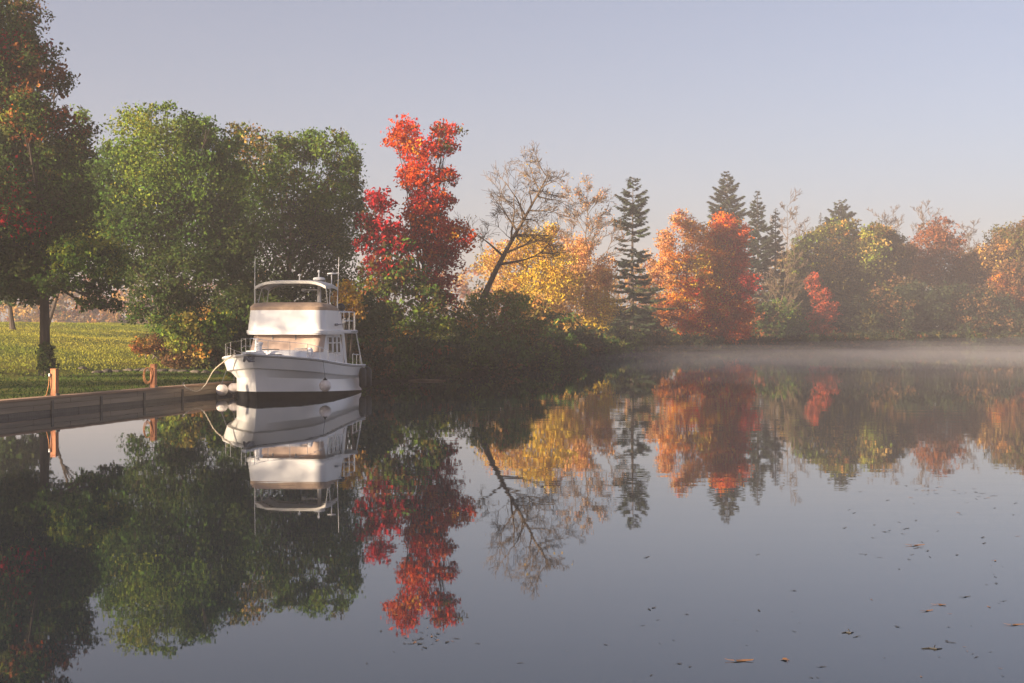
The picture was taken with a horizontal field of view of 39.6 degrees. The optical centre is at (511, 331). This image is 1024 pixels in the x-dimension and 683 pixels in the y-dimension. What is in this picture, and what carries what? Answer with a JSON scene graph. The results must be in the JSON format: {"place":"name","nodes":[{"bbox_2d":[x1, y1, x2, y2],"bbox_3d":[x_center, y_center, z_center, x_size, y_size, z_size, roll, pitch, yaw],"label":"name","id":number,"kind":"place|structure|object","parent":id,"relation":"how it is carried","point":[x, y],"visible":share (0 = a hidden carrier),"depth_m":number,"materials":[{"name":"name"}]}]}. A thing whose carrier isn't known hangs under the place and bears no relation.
{"place":"outdoors","nodes":[
{"label":"outdoors","id":0,"kind":"place"},
{"bbox_2d":[0,321,232,398],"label":"grass","id":1,"kind":"structure","parent":0,"point":[69,336],"depth_m":76.88,"materials":[{"name":"green plant"}]},
{"bbox_2d":[0,348,1023,682],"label":"water","id":2,"kind":"structure","parent":0,"point":[174,542],"depth_m":18.82,"materials":[{"name":"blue liquid"}]},
{"bbox_2d":[222,263,365,399],"bbox_3d":[-9.048,-0.010,57.992,4.194,6.221,10.500,0,0,10],"label":"motor yacht","id":3,"kind":"object","parent":2,"relation":"on","point":[295,346],"visible":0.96,"depth_m":57.13,"materials":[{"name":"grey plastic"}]},
{"bbox_2d":[216,369,227,395],"bbox_3d":[-11.390,1.748,55.973,0.546,1.542,0.468,0,0,44],"label":"ball fender","id":4,"kind":"object","parent":3,"relation":"hanging from","point":[221,389],"visible":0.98,"depth_m":55.85,"materials":[{"name":"white plastic"}]},
{"bbox_2d":[228,376,236,393],"bbox_3d":[-11.122,1.772,56.900,0.472,1.447,0.472,0,0,0],"label":"ball fender","id":5,"kind":"object","parent":3,"relation":"hanging from","point":[232,387],"visible":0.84,"depth_m":56.73,"materials":[{"name":"white plastic"}]},
{"bbox_2d":[319,363,330,391],"bbox_3d":[-7.308,1.696,55.611,0.472,1.277,0.472,0,0,0],"label":"ball fender","id":6,"kind":"object","parent":3,"relation":"hanging from","point":[325,385],"visible":1,"depth_m":55.46,"materials":[{"name":"white plastic"}]},
{"bbox_2d":[359,366,365,387],"bbox_3d":[-6.450,1.905,61.400,0.302,1.029,0.310,0,0,-39],"label":"cylinder fender","id":7,"kind":"object","parent":3,"relation":"hanging from","point":[362,377],"visible":0.97,"depth_m":61.27,"materials":[{"name":"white rubber"}]},
{"bbox_2d":[365,365,371,386],"bbox_3d":[-6.314,1.905,62.269,0.341,1.030,0.309,0,0,44],"label":"cylinder fender","id":8,"kind":"object","parent":3,"relation":"hanging from","point":[368,377],"visible":0.89,"depth_m":62.13,"materials":[{"name":"black rubber"}]},
{"bbox_2d":[0,323,1023,414],"bbox_3d":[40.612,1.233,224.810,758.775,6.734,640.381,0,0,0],"label":"ground","id":9,"kind":"structure","parent":0,"point":[15,375],"depth_m":75.89,"materials":[{"name":"green plant"}]},
{"bbox_2d":[0,209,55,329],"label":"tree","id":10,"kind":"object","parent":9,"relation":"on","point":[11,318],"depth_m":99.85,"materials":[{"name":"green plant"}]},
{"bbox_2d":[35,341,59,376],"bbox_3d":[-21.059,1.293,64.470,1.060,1.818,1.137,0,0,-25],"label":"shrub","id":11,"kind":"object","parent":9,"relation":"on","point":[45,354],"visible":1,"depth_m":64.22,"materials":[{"name":"green plant"}]},
{"bbox_2d":[0,0,134,376],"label":"maple tree","id":12,"kind":"object","parent":9,"relation":"on","point":[31,155],"visible":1,"depth_m":63.55,"materials":[{"name":"green plant"}]},
{"bbox_2d":[49,103,122,323],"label":"tree","id":13,"kind":"object","parent":9,"relation":"on","point":[83,112],"visible":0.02,"depth_m":91.92,"materials":[{"name":"green plant"}]},
{"bbox_2d":[0,381,233,418],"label":"dock wall","id":14,"kind":"structure","parent":9,"relation":"on","point":[100,399],"depth_m":48.32,"materials":[{"name":"wood"}]},
{"bbox_2d":[49,369,59,395],"bbox_3d":[-14.760,1.651,45.889,0.265,0.938,0.220,0,0,13],"label":"mooring post","id":15,"kind":"object","parent":14,"relation":"on","point":[54,383],"visible":0.87,"depth_m":45.81,"materials":[{"name":"brown wood"}]},
{"bbox_2d":[149,364,157,387],"bbox_3d":[-13.249,1.651,52.576,0.265,0.938,0.220,0,0,13],"label":"mooring post","id":16,"kind":"object","parent":14,"relation":"on","point":[153,383],"visible":0.92,"depth_m":52.49,"materials":[{"name":"brown wood"}]},
{"bbox_2d":[0,268,258,323],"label":"distant woods","id":17,"kind":"object","parent":9,"relation":"on","point":[62,314],"visible":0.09,"depth_m":245.36,"materials":[{"name":"brown plant"}]},
{"bbox_2d":[128,331,171,358],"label":"shrub","id":18,"kind":"object","parent":9,"relation":"on","point":[146,347],"visible":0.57,"depth_m":81.18,"materials":[{"name":"orange plant"}]},
{"bbox_2d":[76,100,277,360],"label":"maple tree","id":19,"kind":"object","parent":9,"relation":"on","point":[204,205],"visible":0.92,"depth_m":79.44,"materials":[{"name":"green plant"}]},
{"bbox_2d":[157,306,242,369],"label":"shrub","id":20,"kind":"object","parent":9,"relation":"on","point":[196,345],"visible":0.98,"depth_m":76.91,"materials":[{"name":"green plant"}]},
{"bbox_2d":[220,343,250,378],"bbox_3d":[-10.979,1.483,64.046,3.668,2.029,3.610,0,0,31],"label":"shrub","id":21,"kind":"object","parent":9,"relation":"on","point":[231,376],"depth_m":63.87,"materials":[{"name":"green plant"}]},
{"bbox_2d":[211,291,332,355],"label":"shrub","id":22,"kind":"object","parent":9,"relation":"on","point":[240,319],"visible":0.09,"depth_m":78.58,"materials":[{"name":"green plant"}]},
{"bbox_2d":[199,119,370,315],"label":"oak tree","id":23,"kind":"object","parent":9,"relation":"on","point":[319,231],"visible":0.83,"depth_m":90.45,"materials":[{"name":"green plant"}]},
{"bbox_2d":[328,279,367,362],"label":"beech sapling","id":24,"kind":"object","parent":9,"relation":"on","point":[348,297],"visible":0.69,"depth_m":70.21,"materials":[{"name":"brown plant"}]},
{"bbox_2d":[347,355,377,373],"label":"shrub","id":25,"kind":"object","parent":9,"relation":"on","point":[359,361],"visible":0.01,"depth_m":70.23,"materials":[{"name":"green plant"}]},
{"bbox_2d":[342,290,404,345],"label":"shrub","id":26,"kind":"object","parent":9,"relation":"on","point":[370,324],"visible":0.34,"depth_m":79.17,"materials":[{"name":"green plant"}]},
{"bbox_2d":[347,337,404,379],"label":"shrub","id":27,"kind":"object","parent":9,"relation":"on","point":[381,354],"visible":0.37,"depth_m":72.58,"materials":[{"name":"green plant"}]},
{"bbox_2d":[347,336,420,379],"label":"shrub","id":28,"kind":"object","parent":9,"relation":"on","point":[405,365],"visible":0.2,"depth_m":75.23,"materials":[{"name":"green plant"}]},
{"bbox_2d":[350,186,424,316],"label":"red maple","id":29,"kind":"object","parent":9,"relation":"on","point":[386,239],"visible":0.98,"depth_m":83.56,"materials":[{"name":"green plant"}]},
{"bbox_2d":[354,255,460,358],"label":"shrub","id":30,"kind":"object","parent":9,"relation":"on","point":[421,326],"visible":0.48,"depth_m":84.22,"materials":[{"name":"green plant"}]},
{"bbox_2d":[364,333,459,378],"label":"shrub","id":31,"kind":"object","parent":9,"relation":"on","point":[433,359],"visible":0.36,"depth_m":77.97,"materials":[{"name":"green plant"}]},
{"bbox_2d":[380,113,481,308],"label":"red maple","id":32,"kind":"object","parent":9,"relation":"on","point":[422,227],"visible":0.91,"depth_m":87.11,"materials":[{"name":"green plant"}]},
{"bbox_2d":[422,337,475,375],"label":"shrub","id":33,"kind":"object","parent":9,"relation":"on","point":[460,350],"visible":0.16,"depth_m":82.80,"materials":[{"name":"green plant"}]},
{"bbox_2d":[442,338,503,370],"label":"shrub","id":34,"kind":"object","parent":9,"relation":"on","point":[484,356],"visible":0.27,"depth_m":86.49,"materials":[{"name":"green plant"}]},
{"bbox_2d":[445,331,530,371],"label":"shrub","id":35,"kind":"object","parent":9,"relation":"on","point":[497,339],"visible":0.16,"depth_m":92.42,"materials":[{"name":"green plant"}]},
{"bbox_2d":[431,286,552,362],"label":"shrub","id":36,"kind":"object","parent":9,"relation":"on","point":[517,320],"visible":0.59,"depth_m":96.35,"materials":[{"name":"green plant"}]},
{"bbox_2d":[468,344,522,373],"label":"shrub","id":37,"kind":"object","parent":9,"relation":"on","point":[512,361],"visible":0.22,"depth_m":89.37,"materials":[{"name":"green plant"}]},
{"bbox_2d":[449,141,585,336],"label":"bare tree","id":38,"kind":"object","parent":9,"relation":"on","point":[506,251],"visible":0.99,"depth_m":97.61,"materials":[{"name":"brown plant"}]},
{"bbox_2d":[505,336,553,367],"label":"shrub","id":39,"kind":"object","parent":9,"relation":"on","point":[533,363],"visible":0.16,"depth_m":102.12,"materials":[{"name":"green plant"}]},
{"bbox_2d":[470,221,589,305],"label":"maple tree","id":40,"kind":"object","parent":9,"relation":"on","point":[555,280],"visible":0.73,"depth_m":147.67,"materials":[{"name":"yellow plant"}]},
{"bbox_2d":[529,341,563,366],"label":"shrub","id":41,"kind":"object","parent":9,"relation":"on","point":[549,349],"visible":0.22,"depth_m":106.48,"materials":[{"name":"green plant"}]},
{"bbox_2d":[528,336,576,364],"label":"shrub","id":42,"kind":"object","parent":9,"relation":"on","point":[564,350],"visible":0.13,"depth_m":111.21,"materials":[{"name":"green plant"}]},
{"bbox_2d":[528,328,581,362],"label":"shrub","id":43,"kind":"object","parent":9,"relation":"on","point":[571,337],"visible":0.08,"depth_m":116.62,"materials":[{"name":"green plant"}]},
{"bbox_2d":[523,290,590,336],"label":"shrub","id":44,"kind":"object","parent":9,"relation":"on","point":[556,321],"visible":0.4,"depth_m":130.33,"materials":[{"name":"yellow plant"}]},
{"bbox_2d":[552,324,594,357],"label":"shrub","id":45,"kind":"object","parent":9,"relation":"on","point":[580,336],"visible":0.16,"depth_m":129.15,"materials":[{"name":"green plant"}]},
{"bbox_2d":[570,342,589,361],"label":"shrub","id":46,"kind":"object","parent":9,"relation":"on","point":[583,351],"visible":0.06,"depth_m":124.20,"materials":[{"name":"green plant"}]},
{"bbox_2d":[544,231,635,335],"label":"maple tree","id":47,"kind":"object","parent":9,"relation":"on","point":[605,304],"visible":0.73,"depth_m":158.29,"materials":[{"name":"yellow plant"}]},
{"bbox_2d":[581,331,607,357],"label":"shrub","id":48,"kind":"object","parent":9,"relation":"on","point":[598,345],"visible":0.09,"depth_m":136.98,"materials":[{"name":"green plant"}]},
{"bbox_2d":[557,173,635,321],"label":"bare tree","id":49,"kind":"object","parent":9,"relation":"on","point":[599,225],"visible":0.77,"depth_m":165.97,"materials":[{"name":"brown plant"}]},
{"bbox_2d":[586,335,623,357],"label":"shrub","id":50,"kind":"object","parent":9,"relation":"on","point":[615,350],"visible":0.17,"depth_m":142.12,"materials":[{"name":"green plant"}]},
{"bbox_2d":[588,325,627,352],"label":"shrub","id":51,"kind":"object","parent":9,"relation":"on","point":[613,331],"visible":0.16,"depth_m":156.33,"materials":[{"name":"green plant"}]},
{"bbox_2d":[594,309,629,331],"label":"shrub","id":52,"kind":"object","parent":9,"relation":"on","point":[627,326],"visible":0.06,"depth_m":181.04,"materials":[{"name":"green plant"}]},
{"bbox_2d":[603,334,631,355],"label":"shrub","id":53,"kind":"object","parent":9,"relation":"on","point":[612,338],"visible":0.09,"depth_m":151.18,"materials":[{"name":"green plant"}]},
{"bbox_2d":[600,328,651,354],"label":"shrub","id":54,"kind":"object","parent":9,"relation":"on","point":[633,340],"visible":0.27,"depth_m":159.53,"materials":[{"name":"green plant"}]},
{"bbox_2d":[603,177,678,332],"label":"spruce tree","id":55,"kind":"object","parent":9,"relation":"on","point":[633,296],"visible":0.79,"depth_m":175.56,"materials":[{"name":"green plant"}]},
{"bbox_2d":[630,326,669,353],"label":"shrub","id":56,"kind":"object","parent":9,"relation":"on","point":[658,340],"visible":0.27,"depth_m":168.33,"materials":[{"name":"green plant"}]},
{"bbox_2d":[625,304,674,339],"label":"shrub","id":57,"kind":"object","parent":9,"relation":"on","point":[660,327],"visible":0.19,"depth_m":186.71,"materials":[{"name":"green plant"}]},
{"bbox_2d":[634,257,668,315],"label":"birch tree","id":58,"kind":"object","parent":9,"relation":"on","point":[652,263],"visible":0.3,"depth_m":199.48,"materials":[{"name":"orange plant"}]},
{"bbox_2d":[648,208,716,347],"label":"orange maple","id":59,"kind":"object","parent":9,"relation":"on","point":[669,265],"visible":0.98,"depth_m":182.98,"materials":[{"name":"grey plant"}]},
{"bbox_2d":[668,329,700,338],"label":"shrub","id":60,"kind":"object","parent":9,"relation":"on","point":[677,335],"visible":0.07,"depth_m":198.91,"materials":[{"name":"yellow plant"}]},
{"bbox_2d":[436,248,951,326],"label":"distant woods","id":61,"kind":"object","parent":9,"relation":"on","point":[463,288],"visible":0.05,"depth_m":276.22,"materials":[{"name":"orange plant"}]},
{"bbox_2d":[677,331,715,352],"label":"shrub","id":62,"kind":"object","parent":9,"relation":"on","point":[702,343],"visible":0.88,"depth_m":178.87,"materials":[{"name":"brown plant"}]},
{"bbox_2d":[694,335,725,350],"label":"shrub","id":63,"kind":"object","parent":9,"relation":"on","point":[718,341],"visible":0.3,"depth_m":182.61,"materials":[{"name":"green plant"}]},
{"bbox_2d":[690,211,762,347],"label":"orange maple","id":64,"kind":"object","parent":9,"relation":"on","point":[733,272],"visible":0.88,"depth_m":186.46,"materials":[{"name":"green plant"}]},
{"bbox_2d":[690,171,765,329],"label":"spruce tree","id":65,"kind":"object","parent":9,"relation":"on","point":[726,204],"visible":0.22,"depth_m":239.40,"materials":[{"name":"green plant"}]},
{"bbox_2d":[720,338,748,351],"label":"shrub","id":66,"kind":"object","parent":9,"relation":"on","point":[731,347],"visible":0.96,"depth_m":186.10,"materials":[{"name":"brown plant"}]},
{"bbox_2d":[731,335,771,351],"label":"shrub","id":67,"kind":"object","parent":9,"relation":"on","point":[755,343],"visible":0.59,"depth_m":189.00,"materials":[{"name":"brown plant"}]},
{"bbox_2d":[730,191,789,326],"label":"spruce tree","id":68,"kind":"object","parent":9,"relation":"on","point":[765,255],"visible":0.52,"depth_m":235.23,"materials":[{"name":"green plant"}]},
{"bbox_2d":[733,299,788,338],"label":"shrub","id":69,"kind":"object","parent":9,"relation":"on","point":[768,316],"visible":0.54,"depth_m":220.12,"materials":[{"name":"green plant"}]},
{"bbox_2d":[763,336,790,350],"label":"shrub","id":70,"kind":"object","parent":9,"relation":"on","point":[776,341],"visible":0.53,"depth_m":192.11,"materials":[{"name":"brown plant"}]},
{"bbox_2d":[759,208,799,331],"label":"spruce tree","id":71,"kind":"object","parent":9,"relation":"on","point":[783,274],"visible":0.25,"depth_m":239.37,"materials":[{"name":"green plant"}]},
{"bbox_2d":[753,238,812,319],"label":"bare tree","id":72,"kind":"object","parent":9,"relation":"on","point":[787,279],"visible":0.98,"depth_m":227.64,"materials":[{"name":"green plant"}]},
{"bbox_2d":[764,250,801,315],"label":"birch tree","id":73,"kind":"object","parent":9,"relation":"on","point":[789,289],"visible":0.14,"depth_m":256.04,"materials":[{"name":"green plant"}]},
{"bbox_2d":[769,296,811,337],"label":"shrub","id":74,"kind":"object","parent":9,"relation":"on","point":[794,327],"visible":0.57,"depth_m":230.49,"materials":[{"name":"green plant"}]},
{"bbox_2d":[770,189,810,267],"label":"bare tree","id":75,"kind":"object","parent":9,"relation":"on","point":[793,214],"visible":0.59,"depth_m":262.06,"materials":[{"name":"brown plant"}]},
{"bbox_2d":[774,332,810,350],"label":"shrub","id":76,"kind":"object","parent":9,"relation":"on","point":[793,345],"visible":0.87,"depth_m":194.83,"materials":[{"name":"green plant"}]},
{"bbox_2d":[796,340,822,350],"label":"shrub","id":77,"kind":"object","parent":9,"relation":"on","point":[811,345],"visible":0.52,"depth_m":198.37,"materials":[{"name":"green plant"}]},
{"bbox_2d":[799,333,840,349],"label":"shrub","id":78,"kind":"object","parent":9,"relation":"on","point":[829,342],"visible":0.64,"depth_m":201.07,"materials":[{"name":"green plant"}]},
{"bbox_2d":[803,271,843,335],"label":"red maple","id":79,"kind":"object","parent":9,"relation":"on","point":[821,299],"visible":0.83,"depth_m":235.31,"materials":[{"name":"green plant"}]},
{"bbox_2d":[806,199,856,291],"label":"fir tree","id":80,"kind":"object","parent":9,"relation":"on","point":[842,212],"visible":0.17,"depth_m":284.10,"materials":[{"name":"green plant"}]},
{"bbox_2d":[781,217,897,333],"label":"poplar tree","id":81,"kind":"object","parent":9,"relation":"on","point":[843,272],"visible":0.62,"depth_m":248.93,"materials":[{"name":"green plant"}]},
{"bbox_2d":[827,330,863,348],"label":"shrub","id":82,"kind":"object","parent":9,"relation":"on","point":[852,340],"visible":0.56,"depth_m":209.21,"materials":[{"name":"green plant"}]},
{"bbox_2d":[822,295,888,334],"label":"shrub","id":83,"kind":"object","parent":9,"relation":"on","point":[848,321],"visible":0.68,"depth_m":237.68,"materials":[{"name":"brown plant"}]},
{"bbox_2d":[844,336,880,348],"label":"shrub","id":84,"kind":"object","parent":9,"relation":"on","point":[869,341],"visible":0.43,"depth_m":212.19,"materials":[{"name":"green plant"}]},
{"bbox_2d":[852,329,888,347],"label":"shrub","id":85,"kind":"object","parent":9,"relation":"on","point":[878,336],"visible":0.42,"depth_m":215.95,"materials":[{"name":"green plant"}]},
{"bbox_2d":[867,204,904,277],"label":"bare tree","id":86,"kind":"object","parent":9,"relation":"on","point":[885,221],"visible":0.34,"depth_m":291.29,"materials":[{"name":"brown plant"}]},
{"bbox_2d":[854,224,919,331],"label":"poplar tree","id":87,"kind":"object","parent":9,"relation":"on","point":[905,254],"visible":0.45,"depth_m":251.54,"materials":[{"name":"green plant"}]},
{"bbox_2d":[851,281,923,336],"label":"shrub","id":88,"kind":"object","parent":9,"relation":"on","point":[904,318],"visible":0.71,"depth_m":240.67,"materials":[{"name":"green plant"}]},
{"bbox_2d":[881,336,911,348],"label":"shrub","id":89,"kind":"object","parent":9,"relation":"on","point":[897,342],"visible":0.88,"depth_m":218.71,"materials":[{"name":"green plant"}]},
{"bbox_2d":[884,328,931,348],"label":"shrub","id":90,"kind":"object","parent":9,"relation":"on","point":[919,340],"visible":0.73,"depth_m":222.16,"materials":[{"name":"green plant"}]},
{"bbox_2d":[891,279,963,333],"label":"shrub","id":91,"kind":"object","parent":9,"relation":"on","point":[931,307],"visible":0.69,"depth_m":243.88,"materials":[{"name":"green plant"}]},
{"bbox_2d":[910,329,945,348],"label":"shrub","id":92,"kind":"object","parent":9,"relation":"on","point":[935,335],"visible":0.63,"depth_m":224.32,"materials":[{"name":"green plant"}]},
{"bbox_2d":[910,199,949,290],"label":"bare tree","id":93,"kind":"object","parent":9,"relation":"on","point":[922,214],"visible":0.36,"depth_m":290.36,"materials":[{"name":"brown plant"}]},
{"bbox_2d":[908,215,987,328],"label":"oak tree","id":94,"kind":"object","parent":9,"relation":"on","point":[941,239],"visible":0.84,"depth_m":262.77,"materials":[{"name":"brown plant"}]},
{"bbox_2d":[937,331,961,346],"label":"shrub","id":95,"kind":"object","parent":9,"relation":"on","point":[950,341],"visible":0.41,"depth_m":228.13,"materials":[{"name":"green plant"}]},
{"bbox_2d":[943,330,986,347],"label":"shrub","id":96,"kind":"object","parent":9,"relation":"on","point":[974,339],"visible":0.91,"depth_m":228.85,"materials":[{"name":"green plant"}]},
{"bbox_2d":[957,219,979,272],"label":"bare tree","id":97,"kind":"object","parent":9,"relation":"on","point":[969,233],"visible":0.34,"depth_m":286.77,"materials":[{"name":"grey plant"}]},
{"bbox_2d":[934,280,1007,336],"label":"shrub","id":98,"kind":"object","parent":9,"relation":"on","point":[969,315],"visible":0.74,"depth_m":245.13,"materials":[{"name":"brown plant"}]},
{"bbox_2d":[954,247,993,286],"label":"tree","id":99,"kind":"object","parent":9,"relation":"on","point":[975,259],"visible":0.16,"depth_m":278.67,"materials":[{"name":"brown plant"}]},
{"bbox_2d":[981,333,1006,347],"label":"shrub","id":100,"kind":"object","parent":9,"relation":"on","point":[992,341],"visible":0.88,"depth_m":230.24,"materials":[{"name":"green plant"}]},
{"bbox_2d":[971,216,1023,311],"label":"oak tree","id":101,"kind":"object","parent":9,"relation":"on","point":[1003,251],"visible":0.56,"depth_m":258.39,"materials":[{"name":"orange plant"}]},
{"bbox_2d":[974,285,1023,335],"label":"shrub","id":102,"kind":"object","parent":9,"relation":"on","point":[1009,323],"visible":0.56,"depth_m":245.20,"materials":[{"name":"brown plant"}]},
{"bbox_2d":[987,271,1023,311],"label":"oak tree","id":103,"kind":"object","parent":9,"relation":"on","point":[1015,291],"visible":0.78,"depth_m":250.37,"materials":[{"name":"orange plant"}]},
{"bbox_2d":[997,333,1023,346],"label":"shrub","id":104,"kind":"object","parent":9,"relation":"on","point":[1016,340],"visible":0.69,"depth_m":231.87,"materials":[{"name":"green plant"}]},
{"bbox_2d":[0,0,1023,326],"label":"sky","id":105,"kind":"structure","parent":0,"point":[878,105],"materials":[{"name":"blue"}]},
{"bbox_3d":[-12.612,1.993,54.600,0.060,0.110,0.325,0,0,0],"label":"dock cleat","id":106,"kind":"object","parent":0,"visible":0},
{"bbox_2d":[184,353,235,391],"bbox_3d":[-11.491,1.540,54.493,2.245,1.515,0.921,0,0,10],"label":"mooring rope","id":107,"kind":"object","parent":106,"relation":"attached to","point":[210,375],"visible":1,"depth_m":54.46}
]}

